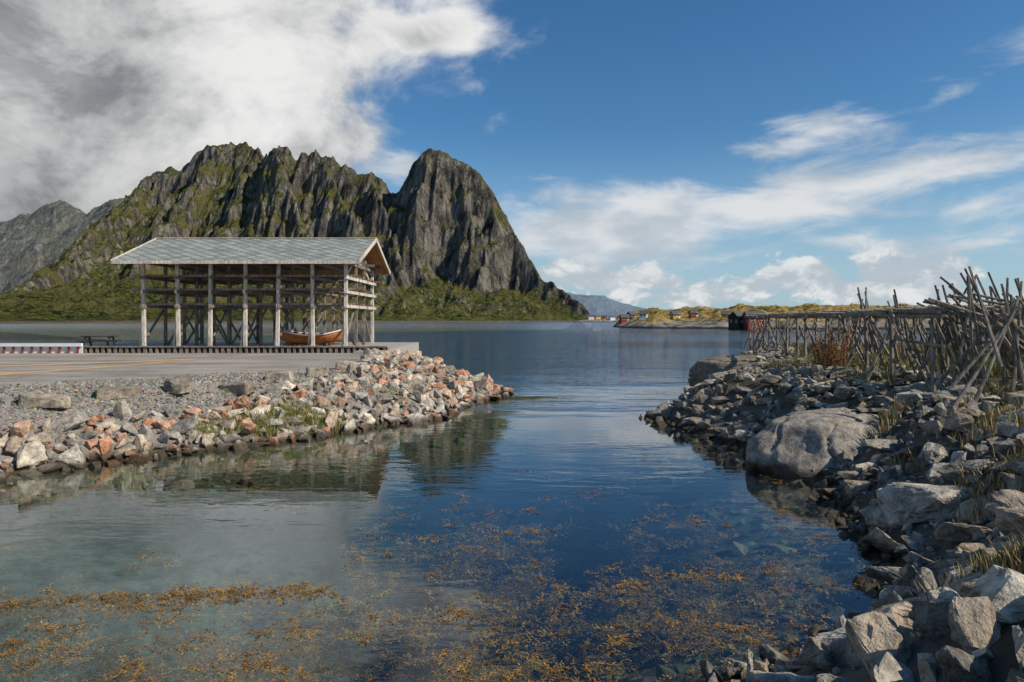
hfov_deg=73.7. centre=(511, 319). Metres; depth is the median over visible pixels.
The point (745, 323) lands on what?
red cabin
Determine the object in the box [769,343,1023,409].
grass
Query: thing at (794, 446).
boulder
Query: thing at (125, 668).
seaweed
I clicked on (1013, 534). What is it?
boulder
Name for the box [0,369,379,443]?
gravel
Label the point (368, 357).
stone block
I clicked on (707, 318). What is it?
islet
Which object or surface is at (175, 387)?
stone block
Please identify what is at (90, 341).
picnic table
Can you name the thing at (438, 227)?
mountain
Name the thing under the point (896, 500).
boulder
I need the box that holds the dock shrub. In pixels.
[806,325,854,369]
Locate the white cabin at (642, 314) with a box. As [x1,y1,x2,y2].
[639,311,647,319]
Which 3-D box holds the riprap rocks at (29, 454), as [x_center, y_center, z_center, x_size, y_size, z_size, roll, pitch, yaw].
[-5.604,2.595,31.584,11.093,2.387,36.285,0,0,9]
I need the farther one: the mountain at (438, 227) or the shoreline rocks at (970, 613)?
the mountain at (438, 227)
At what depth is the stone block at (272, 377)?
23.35 m
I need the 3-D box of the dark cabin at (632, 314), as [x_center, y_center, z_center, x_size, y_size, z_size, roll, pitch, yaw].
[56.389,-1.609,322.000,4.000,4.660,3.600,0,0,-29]
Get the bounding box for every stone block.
[11,392,71,408]
[95,384,142,400]
[163,380,193,394]
[217,381,252,394]
[262,372,292,382]
[305,366,327,376]
[335,360,366,368]
[359,354,373,360]
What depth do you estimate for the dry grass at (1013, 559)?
10.17 m
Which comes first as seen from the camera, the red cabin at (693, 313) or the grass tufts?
the grass tufts
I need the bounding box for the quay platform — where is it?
[86,342,418,353]
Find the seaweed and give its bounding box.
[0,447,866,681]
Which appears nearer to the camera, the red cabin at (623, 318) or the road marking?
the road marking
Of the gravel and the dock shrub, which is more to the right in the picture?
the dock shrub
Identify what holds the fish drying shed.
on the quay platform
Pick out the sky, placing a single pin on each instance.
(661, 154)
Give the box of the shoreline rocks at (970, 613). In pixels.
[638,346,1023,681]
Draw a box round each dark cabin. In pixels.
[627,311,636,318]
[727,311,743,329]
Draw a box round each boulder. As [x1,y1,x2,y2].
[650,405,668,419]
[688,355,768,385]
[745,408,881,487]
[876,482,977,525]
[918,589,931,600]
[988,531,1023,546]
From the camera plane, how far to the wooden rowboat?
44.65 m
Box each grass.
[756,358,1023,600]
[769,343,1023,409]
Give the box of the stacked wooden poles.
[847,266,1023,406]
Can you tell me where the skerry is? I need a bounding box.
[574,319,618,322]
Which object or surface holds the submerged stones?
on the ground at (194, 525)
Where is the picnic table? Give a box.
[75,336,121,345]
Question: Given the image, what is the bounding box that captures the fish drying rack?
[743,305,1020,391]
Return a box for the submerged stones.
[1,415,854,681]
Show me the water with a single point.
(591, 396)
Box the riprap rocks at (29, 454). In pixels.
[0,348,513,484]
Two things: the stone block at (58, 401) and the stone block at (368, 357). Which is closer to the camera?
the stone block at (58, 401)
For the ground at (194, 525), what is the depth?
15.43 m
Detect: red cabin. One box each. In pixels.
[618,314,629,323]
[688,310,698,317]
[742,311,766,329]
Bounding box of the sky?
[0,0,1023,309]
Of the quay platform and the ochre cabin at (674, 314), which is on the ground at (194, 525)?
the quay platform
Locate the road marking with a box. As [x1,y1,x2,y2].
[0,359,196,374]
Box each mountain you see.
[0,142,607,339]
[0,198,123,293]
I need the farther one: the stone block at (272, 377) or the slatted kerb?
the slatted kerb
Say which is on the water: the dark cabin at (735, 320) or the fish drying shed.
the dark cabin at (735, 320)
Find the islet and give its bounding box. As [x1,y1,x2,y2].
[601,303,1022,335]
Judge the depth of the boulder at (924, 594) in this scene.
6.90 m
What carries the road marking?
on the ground at (194, 525)
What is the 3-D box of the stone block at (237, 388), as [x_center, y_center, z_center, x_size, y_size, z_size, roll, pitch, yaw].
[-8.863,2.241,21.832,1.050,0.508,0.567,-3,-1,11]
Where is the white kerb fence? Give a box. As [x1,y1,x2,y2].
[0,343,82,352]
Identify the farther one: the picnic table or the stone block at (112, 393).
the picnic table
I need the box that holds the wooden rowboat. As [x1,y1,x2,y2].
[280,329,342,345]
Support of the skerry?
in the water
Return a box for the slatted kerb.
[83,346,387,352]
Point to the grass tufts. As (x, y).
(308, 420)
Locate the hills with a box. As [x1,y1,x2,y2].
[566,292,718,318]
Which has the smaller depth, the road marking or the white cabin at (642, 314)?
the road marking
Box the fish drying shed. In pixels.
[110,238,390,345]
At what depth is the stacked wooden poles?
16.35 m
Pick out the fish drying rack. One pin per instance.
(916, 314)
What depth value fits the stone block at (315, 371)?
24.44 m
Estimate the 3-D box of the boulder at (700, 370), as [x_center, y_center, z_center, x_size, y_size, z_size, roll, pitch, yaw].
[12.221,3.360,33.949,6.517,3.202,7.209,1,-2,-29]
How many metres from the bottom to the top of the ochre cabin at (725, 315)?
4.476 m
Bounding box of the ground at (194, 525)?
[0,323,1023,681]
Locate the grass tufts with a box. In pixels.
[91,383,412,498]
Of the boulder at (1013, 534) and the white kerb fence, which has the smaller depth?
the boulder at (1013, 534)
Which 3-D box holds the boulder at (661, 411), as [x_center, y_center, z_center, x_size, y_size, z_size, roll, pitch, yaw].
[5.341,3.382,23.799,0.925,0.679,0.893,-15,9,-28]
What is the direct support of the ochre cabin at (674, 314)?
on the islet
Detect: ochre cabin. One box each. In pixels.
[669,311,680,319]
[721,311,731,319]
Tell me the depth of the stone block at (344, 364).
27.56 m

